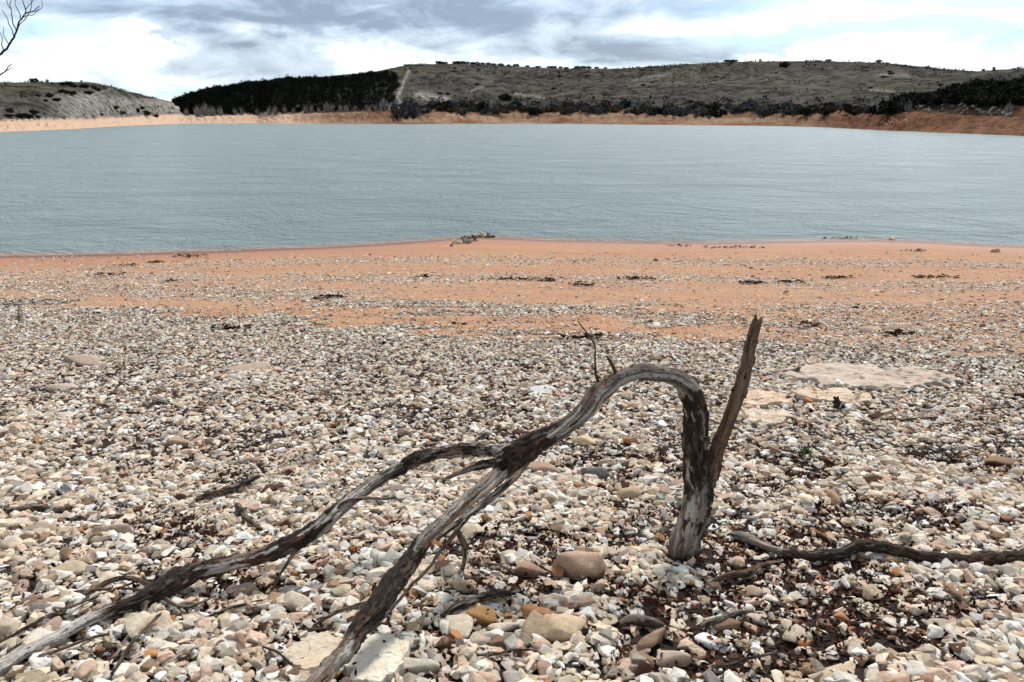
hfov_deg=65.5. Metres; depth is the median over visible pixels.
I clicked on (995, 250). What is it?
stone
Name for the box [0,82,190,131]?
hill
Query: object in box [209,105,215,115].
bare tree
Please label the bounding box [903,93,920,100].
bush
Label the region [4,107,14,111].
bush
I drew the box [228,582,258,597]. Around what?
stone
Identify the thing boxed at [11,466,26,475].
stone
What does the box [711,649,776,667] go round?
stick
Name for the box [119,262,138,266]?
driftwood heap
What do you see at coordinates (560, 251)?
ground
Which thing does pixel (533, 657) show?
stone
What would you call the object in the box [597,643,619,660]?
stone
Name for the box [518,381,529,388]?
stone
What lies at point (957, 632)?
stone
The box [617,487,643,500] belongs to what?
stone
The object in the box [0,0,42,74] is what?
bare tree
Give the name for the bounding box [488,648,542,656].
stick
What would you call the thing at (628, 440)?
stone
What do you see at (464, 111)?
shrub
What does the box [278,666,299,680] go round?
stone
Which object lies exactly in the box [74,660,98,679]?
stone
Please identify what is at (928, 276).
driftwood heap
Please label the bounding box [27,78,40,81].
tree
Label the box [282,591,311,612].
stone
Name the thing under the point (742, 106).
shrub
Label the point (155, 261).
driftwood heap
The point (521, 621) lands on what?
stone
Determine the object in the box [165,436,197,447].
stone
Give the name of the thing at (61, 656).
stone
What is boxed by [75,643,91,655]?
stone
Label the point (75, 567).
stone
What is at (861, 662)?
stone
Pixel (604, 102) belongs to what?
shrub
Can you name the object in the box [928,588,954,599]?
stone
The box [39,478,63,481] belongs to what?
stone
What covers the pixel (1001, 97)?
bush
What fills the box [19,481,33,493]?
stone
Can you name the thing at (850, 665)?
stone
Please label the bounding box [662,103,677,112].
shrub
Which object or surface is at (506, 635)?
stone
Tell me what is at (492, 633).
stone
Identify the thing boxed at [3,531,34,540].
stone
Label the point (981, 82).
bush
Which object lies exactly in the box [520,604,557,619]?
stone
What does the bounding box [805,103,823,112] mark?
shrub
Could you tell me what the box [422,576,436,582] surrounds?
stone
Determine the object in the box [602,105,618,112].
shrub
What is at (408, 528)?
stone
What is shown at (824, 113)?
shrub
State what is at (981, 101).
bush
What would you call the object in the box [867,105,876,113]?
shrub
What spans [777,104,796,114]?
shrub
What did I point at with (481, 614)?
stone
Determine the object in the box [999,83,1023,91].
bush
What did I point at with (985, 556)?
fallen branch
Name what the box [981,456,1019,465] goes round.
stone
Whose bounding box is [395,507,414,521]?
stone
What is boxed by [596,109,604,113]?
shrub
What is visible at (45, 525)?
stone
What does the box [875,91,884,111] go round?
bare tree
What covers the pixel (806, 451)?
green weed
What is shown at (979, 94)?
bush
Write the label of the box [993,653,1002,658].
stone
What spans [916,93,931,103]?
bush
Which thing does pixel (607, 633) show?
stone
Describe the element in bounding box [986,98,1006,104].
bush
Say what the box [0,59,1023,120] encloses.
scrub
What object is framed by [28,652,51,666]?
stone
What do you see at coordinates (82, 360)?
stone
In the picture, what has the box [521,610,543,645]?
stone
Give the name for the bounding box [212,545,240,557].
stone
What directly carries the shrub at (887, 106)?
on the hills at (844, 83)
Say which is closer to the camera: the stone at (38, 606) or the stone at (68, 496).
the stone at (38, 606)
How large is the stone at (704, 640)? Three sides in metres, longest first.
0.122 x 0.061 x 0.034 m
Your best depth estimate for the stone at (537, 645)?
2.54 m
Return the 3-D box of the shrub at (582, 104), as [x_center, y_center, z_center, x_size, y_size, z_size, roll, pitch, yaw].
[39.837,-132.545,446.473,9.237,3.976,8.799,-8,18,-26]
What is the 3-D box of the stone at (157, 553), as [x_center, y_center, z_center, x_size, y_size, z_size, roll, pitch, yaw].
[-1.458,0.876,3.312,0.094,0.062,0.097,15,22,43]
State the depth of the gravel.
4.53 m
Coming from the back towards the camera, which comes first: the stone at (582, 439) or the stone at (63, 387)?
the stone at (63, 387)
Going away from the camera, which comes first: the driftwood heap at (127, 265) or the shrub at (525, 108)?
the driftwood heap at (127, 265)
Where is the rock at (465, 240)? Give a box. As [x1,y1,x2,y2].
[463,238,470,242]
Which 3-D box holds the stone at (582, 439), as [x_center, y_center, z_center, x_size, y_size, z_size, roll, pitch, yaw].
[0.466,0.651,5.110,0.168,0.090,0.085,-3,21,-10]
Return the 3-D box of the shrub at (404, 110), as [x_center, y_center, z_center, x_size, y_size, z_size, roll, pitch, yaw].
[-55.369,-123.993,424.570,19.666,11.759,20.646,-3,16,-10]
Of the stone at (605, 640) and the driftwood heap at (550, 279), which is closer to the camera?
the stone at (605, 640)
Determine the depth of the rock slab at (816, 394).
6.36 m
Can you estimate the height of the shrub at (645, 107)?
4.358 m
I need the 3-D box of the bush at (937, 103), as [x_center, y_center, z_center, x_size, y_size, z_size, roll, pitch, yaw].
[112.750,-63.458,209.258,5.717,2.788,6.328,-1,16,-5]
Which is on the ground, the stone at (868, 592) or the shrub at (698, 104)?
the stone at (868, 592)
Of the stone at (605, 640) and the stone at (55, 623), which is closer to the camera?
the stone at (605, 640)
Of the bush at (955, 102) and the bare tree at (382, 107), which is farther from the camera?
the bare tree at (382, 107)
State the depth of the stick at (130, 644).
2.50 m
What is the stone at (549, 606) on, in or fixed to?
on the ground
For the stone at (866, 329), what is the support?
on the ground
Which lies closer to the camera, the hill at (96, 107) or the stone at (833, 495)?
the stone at (833, 495)
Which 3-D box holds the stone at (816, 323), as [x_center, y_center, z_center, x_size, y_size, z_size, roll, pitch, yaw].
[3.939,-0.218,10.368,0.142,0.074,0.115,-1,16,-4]
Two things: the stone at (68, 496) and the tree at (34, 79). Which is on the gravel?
the stone at (68, 496)
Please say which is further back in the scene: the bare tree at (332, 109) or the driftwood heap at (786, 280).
the bare tree at (332, 109)
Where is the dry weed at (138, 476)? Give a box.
[114,424,146,478]
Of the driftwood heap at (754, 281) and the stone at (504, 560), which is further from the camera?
the driftwood heap at (754, 281)
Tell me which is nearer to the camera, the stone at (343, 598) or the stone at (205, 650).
the stone at (205, 650)
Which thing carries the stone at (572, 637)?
on the ground
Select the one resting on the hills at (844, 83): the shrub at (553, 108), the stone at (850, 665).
the shrub at (553, 108)
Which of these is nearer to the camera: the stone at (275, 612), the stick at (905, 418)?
the stone at (275, 612)
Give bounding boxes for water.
[0,123,1023,255]
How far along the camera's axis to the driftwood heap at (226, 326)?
10.12 m
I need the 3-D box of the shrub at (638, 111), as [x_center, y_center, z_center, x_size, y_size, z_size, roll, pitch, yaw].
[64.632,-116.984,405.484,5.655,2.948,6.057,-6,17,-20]
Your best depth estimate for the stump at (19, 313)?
11.11 m
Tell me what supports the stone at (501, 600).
on the ground
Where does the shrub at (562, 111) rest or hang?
on the hills at (844, 83)
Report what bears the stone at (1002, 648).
on the ground
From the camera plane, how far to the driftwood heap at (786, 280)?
14.86 m
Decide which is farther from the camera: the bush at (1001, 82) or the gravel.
the bush at (1001, 82)
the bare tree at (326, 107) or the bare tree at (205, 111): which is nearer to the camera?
the bare tree at (326, 107)
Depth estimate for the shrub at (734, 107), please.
365.65 m
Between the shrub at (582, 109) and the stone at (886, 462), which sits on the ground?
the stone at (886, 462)
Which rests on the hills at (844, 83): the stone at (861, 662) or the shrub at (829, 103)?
the shrub at (829, 103)
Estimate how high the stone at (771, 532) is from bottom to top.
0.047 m
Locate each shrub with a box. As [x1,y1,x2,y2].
[390,98,426,118]
[427,100,438,106]
[434,101,453,109]
[435,105,446,109]
[447,106,458,112]
[450,101,459,106]
[456,107,468,114]
[458,99,475,107]
[467,105,477,111]
[473,101,488,110]
[480,109,487,113]
[487,105,503,113]
[498,93,511,100]
[507,103,516,110]
[510,100,522,107]
[521,105,532,111]
[525,107,539,114]
[548,102,561,111]
[557,107,566,114]
[560,101,574,107]
[565,106,578,112]
[576,102,590,106]
[578,106,586,111]
[584,105,601,113]
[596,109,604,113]
[599,99,610,107]
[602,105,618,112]
[613,104,625,109]
[619,99,630,106]
[634,109,643,113]
[640,104,651,111]
[645,106,657,114]
[647,106,663,114]
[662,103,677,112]
[663,107,677,114]
[672,107,691,116]
[690,101,705,108]
[692,106,711,115]
[705,107,728,117]
[710,102,720,108]
[723,102,733,109]
[729,103,746,111]
[733,103,752,111]
[742,100,757,106]
[749,105,765,112]
[753,107,771,115]
[763,106,778,113]
[767,103,780,110]
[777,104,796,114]
[779,61,790,67]
[779,101,789,106]
[790,104,803,113]
[796,107,814,114]
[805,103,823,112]
[817,107,834,115]
[823,102,834,107]
[824,103,840,112]
[842,103,852,107]
[852,107,862,113]
[862,105,870,113]
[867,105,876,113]
[876,95,914,115]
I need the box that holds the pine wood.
[171,69,401,114]
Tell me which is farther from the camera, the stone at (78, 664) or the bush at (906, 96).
the bush at (906, 96)
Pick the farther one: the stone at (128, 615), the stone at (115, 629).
the stone at (128, 615)
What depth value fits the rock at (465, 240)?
21.24 m
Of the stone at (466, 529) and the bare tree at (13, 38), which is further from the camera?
the bare tree at (13, 38)
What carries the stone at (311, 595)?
on the ground
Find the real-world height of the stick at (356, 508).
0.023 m
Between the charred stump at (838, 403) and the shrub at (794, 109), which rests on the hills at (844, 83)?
the shrub at (794, 109)
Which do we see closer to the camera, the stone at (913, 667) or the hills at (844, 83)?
the stone at (913, 667)
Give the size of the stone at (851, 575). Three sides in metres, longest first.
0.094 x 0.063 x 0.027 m
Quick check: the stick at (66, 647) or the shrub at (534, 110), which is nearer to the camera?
the stick at (66, 647)
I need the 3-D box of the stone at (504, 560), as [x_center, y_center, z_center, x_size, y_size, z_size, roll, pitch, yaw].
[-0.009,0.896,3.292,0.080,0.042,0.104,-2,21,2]
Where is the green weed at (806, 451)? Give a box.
[794,446,819,459]
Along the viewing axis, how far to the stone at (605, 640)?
2.54 m
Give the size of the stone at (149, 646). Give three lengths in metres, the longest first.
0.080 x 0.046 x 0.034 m
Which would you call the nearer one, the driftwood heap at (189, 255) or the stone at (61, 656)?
the stone at (61, 656)
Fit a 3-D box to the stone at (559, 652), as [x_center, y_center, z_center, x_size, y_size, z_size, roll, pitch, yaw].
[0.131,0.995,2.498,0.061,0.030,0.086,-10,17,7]
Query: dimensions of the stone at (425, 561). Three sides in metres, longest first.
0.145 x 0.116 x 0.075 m
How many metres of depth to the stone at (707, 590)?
2.94 m
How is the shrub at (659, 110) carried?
on the hills at (844, 83)
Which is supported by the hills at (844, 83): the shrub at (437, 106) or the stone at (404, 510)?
the shrub at (437, 106)
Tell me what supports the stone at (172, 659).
on the ground
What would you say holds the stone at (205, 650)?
on the ground
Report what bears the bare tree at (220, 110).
on the hills at (844, 83)
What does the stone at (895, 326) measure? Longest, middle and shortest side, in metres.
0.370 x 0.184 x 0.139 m
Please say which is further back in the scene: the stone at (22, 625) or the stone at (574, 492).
the stone at (574, 492)
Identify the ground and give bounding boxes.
[0,237,1023,681]
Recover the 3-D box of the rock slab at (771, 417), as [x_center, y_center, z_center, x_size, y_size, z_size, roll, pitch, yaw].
[1.784,0.556,5.695,0.464,0.093,0.434,0,8,0]
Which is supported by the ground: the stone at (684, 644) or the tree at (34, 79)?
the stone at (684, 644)
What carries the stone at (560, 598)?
on the ground
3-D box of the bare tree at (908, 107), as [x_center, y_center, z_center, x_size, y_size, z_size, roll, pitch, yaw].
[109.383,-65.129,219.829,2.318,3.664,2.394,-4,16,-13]
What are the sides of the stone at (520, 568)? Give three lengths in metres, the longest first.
0.180 x 0.070 x 0.068 m
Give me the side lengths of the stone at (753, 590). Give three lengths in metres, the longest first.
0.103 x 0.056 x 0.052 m
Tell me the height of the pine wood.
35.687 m
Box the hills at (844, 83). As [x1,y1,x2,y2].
[177,61,1023,135]
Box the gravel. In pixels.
[0,250,1023,681]
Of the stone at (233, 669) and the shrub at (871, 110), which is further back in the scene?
the shrub at (871, 110)
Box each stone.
[0,616,21,635]
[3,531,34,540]
[6,623,25,638]
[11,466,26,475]
[16,627,41,647]
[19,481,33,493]
[24,628,54,647]
[27,521,56,531]
[27,602,54,616]
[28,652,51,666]
[34,574,62,590]
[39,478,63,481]
[40,596,59,602]
[42,590,54,599]
[43,616,61,629]
[44,383,80,391]
[47,498,71,503]
[47,560,88,576]
[56,648,71,660]
[59,485,76,493]
[60,621,71,635]
[61,493,76,499]
[61,609,75,620]
[63,355,102,366]
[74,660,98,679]
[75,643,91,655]
[76,659,89,669]
[85,624,102,642]
[88,532,111,543]
[93,523,133,534]
[101,563,118,574]
[108,624,126,632]
[114,533,133,548]
[123,612,135,618]
[125,611,152,637]
[126,610,172,643]
[145,642,165,648]
[151,543,175,558]
[160,654,178,666]
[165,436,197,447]
[165,626,180,641]
[167,606,181,615]
[178,584,194,593]
[195,618,218,627]
[197,617,211,627]
[197,647,211,666]
[197,665,221,673]
[199,664,212,679]
[211,640,224,657]
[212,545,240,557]
[213,634,237,657]
[224,664,237,673]
[227,361,272,371]
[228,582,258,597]
[229,615,238,620]
[243,601,258,613]
[246,500,262,513]
[255,576,274,587]
[263,607,285,621]
[267,592,285,610]
[275,569,291,581]
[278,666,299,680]
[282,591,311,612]
[289,560,307,567]
[299,603,321,613]
[308,593,318,600]
[326,579,353,589]
[340,596,347,606]
[342,571,356,578]
[370,548,380,558]
[384,549,401,562]
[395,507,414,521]
[395,631,418,647]
[397,505,414,510]
[402,525,417,531]
[403,657,439,674]
[417,559,433,574]
[418,634,431,652]
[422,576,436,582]
[439,633,455,654]
[445,614,472,637]
[448,592,460,601]
[450,643,477,654]
[451,578,475,592]
[453,523,476,537]
[459,611,476,623]
[466,605,499,625]
[469,519,481,532]
[469,631,491,645]
[469,659,479,668]
[476,644,492,655]
[485,601,503,612]
[485,629,503,638]
[486,622,519,630]
[494,597,506,602]
[500,550,516,565]
[500,617,516,621]
[500,632,517,646]
[510,561,552,577]
[516,619,524,628]
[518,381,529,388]
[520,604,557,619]
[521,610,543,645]
[524,653,538,671]
[526,462,560,473]
[530,639,552,650]
[542,614,585,643]
[545,490,557,499]
[545,603,556,610]
[546,593,570,603]
[551,550,607,580]
[551,648,562,655]
[565,488,577,496]
[570,633,584,651]
[572,435,595,446]
[574,596,594,610]
[581,467,608,477]
[590,631,616,648]
[596,598,606,606]
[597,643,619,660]
[598,543,608,557]
[599,627,618,643]
[600,636,619,645]
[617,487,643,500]
[618,657,649,673]
[619,614,663,627]
[621,666,633,681]
[622,437,637,444]
[634,661,652,677]
[636,443,651,449]
[636,627,664,648]
[656,650,690,667]
[677,639,701,650]
[694,632,732,652]
[702,585,716,595]
[712,615,740,631]
[739,585,762,597]
[743,612,768,625]
[757,528,776,539]
[782,624,812,641]
[789,657,817,675]
[800,494,814,501]
[810,321,820,325]
[817,619,835,632]
[823,645,838,659]
[826,490,841,505]
[826,660,856,674]
[839,574,858,587]
[849,655,867,666]
[856,489,882,497]
[857,326,882,333]
[863,584,884,600]
[864,663,878,677]
[879,459,897,465]
[879,663,899,671]
[884,322,914,331]
[905,651,934,666]
[905,660,925,675]
[921,603,937,614]
[921,618,950,630]
[924,517,952,524]
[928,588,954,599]
[937,536,960,545]
[942,582,969,600]
[944,661,965,671]
[950,629,963,641]
[969,599,999,609]
[980,574,999,589]
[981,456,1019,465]
[990,248,999,251]
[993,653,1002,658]
[994,645,1019,655]
[1008,633,1020,649]
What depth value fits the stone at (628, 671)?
2.38 m
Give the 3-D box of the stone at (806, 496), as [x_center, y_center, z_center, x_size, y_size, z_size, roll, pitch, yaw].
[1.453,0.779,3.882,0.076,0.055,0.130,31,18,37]
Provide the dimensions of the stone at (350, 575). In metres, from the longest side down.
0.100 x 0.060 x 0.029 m
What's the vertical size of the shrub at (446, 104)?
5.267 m
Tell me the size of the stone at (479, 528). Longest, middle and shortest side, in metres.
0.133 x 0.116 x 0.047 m
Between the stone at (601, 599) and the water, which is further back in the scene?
the water
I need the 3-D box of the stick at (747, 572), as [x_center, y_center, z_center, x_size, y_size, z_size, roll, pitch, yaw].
[0.907,0.893,3.067,0.449,0.061,0.053,-9,18,-30]
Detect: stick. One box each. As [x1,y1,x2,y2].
[0,503,72,513]
[0,582,134,642]
[22,633,108,667]
[24,587,140,609]
[110,607,169,675]
[194,599,262,623]
[195,473,260,501]
[234,502,261,530]
[262,645,294,666]
[351,507,380,514]
[440,588,519,617]
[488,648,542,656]
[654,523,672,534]
[691,609,753,630]
[703,558,783,587]
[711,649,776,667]
[870,417,937,420]
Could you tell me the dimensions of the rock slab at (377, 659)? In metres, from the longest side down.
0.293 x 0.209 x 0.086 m
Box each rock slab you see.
[283,631,341,673]
[342,633,409,681]
[529,385,555,394]
[736,408,790,426]
[742,389,792,407]
[783,362,957,389]
[789,385,871,403]
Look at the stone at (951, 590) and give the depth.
2.90 m
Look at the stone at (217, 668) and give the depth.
2.37 m
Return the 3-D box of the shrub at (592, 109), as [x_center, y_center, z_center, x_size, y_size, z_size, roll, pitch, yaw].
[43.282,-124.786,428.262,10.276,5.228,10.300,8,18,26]
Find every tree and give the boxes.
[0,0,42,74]
[0,314,762,681]
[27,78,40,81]
[193,104,200,116]
[200,103,208,115]
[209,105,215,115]
[217,107,222,115]
[272,106,277,114]
[303,104,308,112]
[323,102,329,111]
[329,103,335,111]
[379,97,387,110]
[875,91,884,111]
[904,101,912,111]
[1004,99,1012,113]
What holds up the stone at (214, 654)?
on the ground
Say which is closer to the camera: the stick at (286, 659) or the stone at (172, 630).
the stick at (286, 659)
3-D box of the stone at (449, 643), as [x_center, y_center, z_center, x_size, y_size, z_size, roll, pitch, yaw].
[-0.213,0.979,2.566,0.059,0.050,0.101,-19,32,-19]
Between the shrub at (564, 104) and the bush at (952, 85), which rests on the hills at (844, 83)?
the shrub at (564, 104)
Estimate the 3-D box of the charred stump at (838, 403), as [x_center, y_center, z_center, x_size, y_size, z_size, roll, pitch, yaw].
[2.457,0.493,5.992,0.106,0.166,0.086,0,16,0]
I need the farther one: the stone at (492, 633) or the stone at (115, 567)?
the stone at (115, 567)
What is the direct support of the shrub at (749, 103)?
on the hills at (844, 83)
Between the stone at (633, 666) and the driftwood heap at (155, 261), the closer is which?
the stone at (633, 666)
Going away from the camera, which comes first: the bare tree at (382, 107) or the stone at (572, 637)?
the stone at (572, 637)
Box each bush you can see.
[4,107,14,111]
[13,113,25,117]
[29,109,39,113]
[63,90,76,94]
[78,83,88,87]
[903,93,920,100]
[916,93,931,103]
[927,94,943,104]
[931,89,952,95]
[931,92,949,102]
[942,95,953,103]
[943,83,967,89]
[948,98,962,103]
[959,93,979,104]
[964,78,995,85]
[968,91,991,100]
[973,95,991,105]
[984,95,1000,105]
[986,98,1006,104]
[990,79,1016,86]
[994,93,1020,103]
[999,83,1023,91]
[1008,95,1023,101]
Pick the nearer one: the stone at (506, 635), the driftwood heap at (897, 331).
the stone at (506, 635)
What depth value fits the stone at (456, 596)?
2.89 m
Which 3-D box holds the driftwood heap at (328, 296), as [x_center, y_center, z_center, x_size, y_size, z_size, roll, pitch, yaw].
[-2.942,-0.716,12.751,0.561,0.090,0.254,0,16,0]
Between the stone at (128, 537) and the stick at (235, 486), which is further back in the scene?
the stick at (235, 486)
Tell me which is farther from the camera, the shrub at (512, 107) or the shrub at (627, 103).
the shrub at (512, 107)
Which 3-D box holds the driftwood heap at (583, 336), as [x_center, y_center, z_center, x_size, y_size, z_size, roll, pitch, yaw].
[0.862,-0.038,9.338,0.686,0.093,0.367,0,16,0]
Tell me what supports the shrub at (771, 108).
on the hills at (844, 83)
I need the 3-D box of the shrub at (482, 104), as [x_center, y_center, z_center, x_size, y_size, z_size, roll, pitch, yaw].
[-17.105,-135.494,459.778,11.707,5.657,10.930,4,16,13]
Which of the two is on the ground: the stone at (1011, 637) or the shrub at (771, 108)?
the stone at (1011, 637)
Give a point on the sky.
(160, 49)
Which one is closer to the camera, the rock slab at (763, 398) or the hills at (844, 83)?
the rock slab at (763, 398)
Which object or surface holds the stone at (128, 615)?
on the ground
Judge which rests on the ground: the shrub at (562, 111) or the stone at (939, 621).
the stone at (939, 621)
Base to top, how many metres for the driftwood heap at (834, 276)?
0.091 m
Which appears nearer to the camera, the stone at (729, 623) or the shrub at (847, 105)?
the stone at (729, 623)
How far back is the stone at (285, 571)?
3.08 m
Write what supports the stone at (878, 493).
on the ground
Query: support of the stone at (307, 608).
on the ground
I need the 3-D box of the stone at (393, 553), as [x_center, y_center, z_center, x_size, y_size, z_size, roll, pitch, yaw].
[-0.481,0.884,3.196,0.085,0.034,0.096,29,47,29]
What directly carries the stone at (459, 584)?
on the ground
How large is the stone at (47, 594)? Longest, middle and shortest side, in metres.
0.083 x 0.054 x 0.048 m
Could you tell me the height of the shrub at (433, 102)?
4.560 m
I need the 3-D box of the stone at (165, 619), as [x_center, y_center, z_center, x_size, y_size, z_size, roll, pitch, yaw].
[-1.205,0.965,2.648,0.147,0.058,0.132,-6,29,3]
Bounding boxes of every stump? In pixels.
[17,304,22,321]
[832,396,845,408]
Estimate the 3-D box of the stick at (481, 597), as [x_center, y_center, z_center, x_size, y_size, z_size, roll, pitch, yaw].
[-0.109,0.917,2.811,0.327,0.060,0.038,-9,18,-30]
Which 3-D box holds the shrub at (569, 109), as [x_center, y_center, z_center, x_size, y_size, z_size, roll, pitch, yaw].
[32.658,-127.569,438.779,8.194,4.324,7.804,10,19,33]
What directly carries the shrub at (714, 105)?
on the hills at (844, 83)
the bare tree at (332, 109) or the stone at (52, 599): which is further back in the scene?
the bare tree at (332, 109)
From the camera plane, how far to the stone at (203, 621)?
2.65 m
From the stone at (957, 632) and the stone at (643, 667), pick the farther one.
the stone at (957, 632)
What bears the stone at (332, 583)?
on the ground
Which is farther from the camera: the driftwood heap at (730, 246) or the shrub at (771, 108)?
the shrub at (771, 108)
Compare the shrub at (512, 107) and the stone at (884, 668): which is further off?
the shrub at (512, 107)
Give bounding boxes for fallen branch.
[730,529,1023,564]
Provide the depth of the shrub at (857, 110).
254.08 m
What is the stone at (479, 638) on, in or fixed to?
on the ground
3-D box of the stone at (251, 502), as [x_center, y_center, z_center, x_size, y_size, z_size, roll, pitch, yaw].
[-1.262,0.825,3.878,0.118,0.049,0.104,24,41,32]
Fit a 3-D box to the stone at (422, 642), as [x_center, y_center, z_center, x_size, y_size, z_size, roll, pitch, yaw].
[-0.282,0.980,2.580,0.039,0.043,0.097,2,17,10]
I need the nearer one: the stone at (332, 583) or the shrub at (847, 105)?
the stone at (332, 583)
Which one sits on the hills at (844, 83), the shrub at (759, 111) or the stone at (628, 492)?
the shrub at (759, 111)
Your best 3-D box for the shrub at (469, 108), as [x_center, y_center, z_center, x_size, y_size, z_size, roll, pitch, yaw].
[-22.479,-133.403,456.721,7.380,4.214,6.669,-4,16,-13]
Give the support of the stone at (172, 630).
on the ground
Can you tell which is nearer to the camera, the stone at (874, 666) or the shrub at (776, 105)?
the stone at (874, 666)
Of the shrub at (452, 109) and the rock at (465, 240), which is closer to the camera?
the rock at (465, 240)
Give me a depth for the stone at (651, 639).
2.52 m
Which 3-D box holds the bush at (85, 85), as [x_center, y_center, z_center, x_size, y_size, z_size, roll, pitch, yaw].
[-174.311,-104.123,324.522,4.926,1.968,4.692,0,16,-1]
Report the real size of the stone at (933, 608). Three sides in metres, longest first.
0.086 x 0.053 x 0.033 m
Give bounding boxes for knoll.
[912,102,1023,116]
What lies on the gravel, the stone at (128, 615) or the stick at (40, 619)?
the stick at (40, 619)
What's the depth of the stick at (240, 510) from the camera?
3.69 m
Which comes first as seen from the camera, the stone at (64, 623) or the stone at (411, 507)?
the stone at (64, 623)
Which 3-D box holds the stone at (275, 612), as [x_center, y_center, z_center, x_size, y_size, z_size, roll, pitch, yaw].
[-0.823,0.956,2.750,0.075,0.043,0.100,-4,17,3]
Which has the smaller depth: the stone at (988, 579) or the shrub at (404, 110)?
the stone at (988, 579)
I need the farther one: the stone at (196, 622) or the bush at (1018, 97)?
the bush at (1018, 97)
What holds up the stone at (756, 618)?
on the ground
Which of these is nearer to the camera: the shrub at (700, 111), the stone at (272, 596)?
the stone at (272, 596)
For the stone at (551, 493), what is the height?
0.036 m
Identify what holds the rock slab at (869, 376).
on the ground
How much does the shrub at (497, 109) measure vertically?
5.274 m
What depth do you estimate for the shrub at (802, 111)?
309.78 m
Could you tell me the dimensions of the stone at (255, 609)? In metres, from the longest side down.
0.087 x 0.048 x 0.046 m
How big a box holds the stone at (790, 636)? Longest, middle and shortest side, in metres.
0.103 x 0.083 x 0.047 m
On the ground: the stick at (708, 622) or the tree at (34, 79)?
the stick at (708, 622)
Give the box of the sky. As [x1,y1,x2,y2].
[0,0,1023,100]
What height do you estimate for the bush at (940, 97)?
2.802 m
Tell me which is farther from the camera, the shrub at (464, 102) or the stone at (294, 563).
the shrub at (464, 102)
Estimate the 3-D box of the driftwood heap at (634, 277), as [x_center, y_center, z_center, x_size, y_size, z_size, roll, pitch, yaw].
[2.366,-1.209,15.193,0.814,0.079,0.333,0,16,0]
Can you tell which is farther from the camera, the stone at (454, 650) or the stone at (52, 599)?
the stone at (52, 599)
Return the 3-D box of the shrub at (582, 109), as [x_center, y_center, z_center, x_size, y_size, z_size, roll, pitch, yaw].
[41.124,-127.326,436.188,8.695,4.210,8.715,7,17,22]
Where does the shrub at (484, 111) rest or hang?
on the hills at (844, 83)
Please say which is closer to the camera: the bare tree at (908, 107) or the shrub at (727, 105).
the bare tree at (908, 107)
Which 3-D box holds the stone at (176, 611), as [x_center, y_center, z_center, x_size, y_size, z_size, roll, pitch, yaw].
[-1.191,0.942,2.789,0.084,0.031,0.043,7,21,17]
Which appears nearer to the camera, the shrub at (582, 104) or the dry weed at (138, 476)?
the dry weed at (138, 476)
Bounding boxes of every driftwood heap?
[87,272,126,276]
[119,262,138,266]
[147,259,163,262]
[172,253,207,257]
[210,324,252,329]
[313,294,344,298]
[480,276,563,279]
[541,277,554,281]
[557,333,615,340]
[569,281,594,285]
[617,276,656,279]
[702,245,764,247]
[739,280,766,284]
[778,279,804,282]
[821,275,855,278]
[878,329,920,336]
[911,274,959,278]
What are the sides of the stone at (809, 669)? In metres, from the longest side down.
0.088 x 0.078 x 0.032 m
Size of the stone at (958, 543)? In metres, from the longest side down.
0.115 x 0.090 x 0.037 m
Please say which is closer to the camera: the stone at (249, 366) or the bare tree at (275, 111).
the stone at (249, 366)
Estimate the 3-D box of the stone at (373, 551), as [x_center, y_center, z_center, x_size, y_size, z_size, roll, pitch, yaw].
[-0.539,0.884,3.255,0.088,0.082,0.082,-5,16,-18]
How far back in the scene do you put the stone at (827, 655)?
2.49 m
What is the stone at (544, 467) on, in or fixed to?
on the ground
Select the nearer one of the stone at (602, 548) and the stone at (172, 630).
the stone at (172, 630)
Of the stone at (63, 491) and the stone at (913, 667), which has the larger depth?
the stone at (63, 491)
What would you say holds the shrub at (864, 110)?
on the hills at (844, 83)
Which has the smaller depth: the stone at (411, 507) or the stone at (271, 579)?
the stone at (271, 579)
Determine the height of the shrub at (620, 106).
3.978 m
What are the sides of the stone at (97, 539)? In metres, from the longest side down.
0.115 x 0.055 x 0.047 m
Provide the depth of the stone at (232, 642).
2.52 m
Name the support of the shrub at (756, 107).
on the hills at (844, 83)
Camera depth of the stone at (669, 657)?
2.46 m
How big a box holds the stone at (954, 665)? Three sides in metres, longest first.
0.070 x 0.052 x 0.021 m
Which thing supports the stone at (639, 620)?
on the ground
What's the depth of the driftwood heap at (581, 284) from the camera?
14.31 m
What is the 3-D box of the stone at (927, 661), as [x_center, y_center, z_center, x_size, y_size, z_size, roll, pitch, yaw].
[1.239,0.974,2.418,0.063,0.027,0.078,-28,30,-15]
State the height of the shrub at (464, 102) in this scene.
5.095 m
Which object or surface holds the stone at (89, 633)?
on the stone
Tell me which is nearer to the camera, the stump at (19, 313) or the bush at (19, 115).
the stump at (19, 313)
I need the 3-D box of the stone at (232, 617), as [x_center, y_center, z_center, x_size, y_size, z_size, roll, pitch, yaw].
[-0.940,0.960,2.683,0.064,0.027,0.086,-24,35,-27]

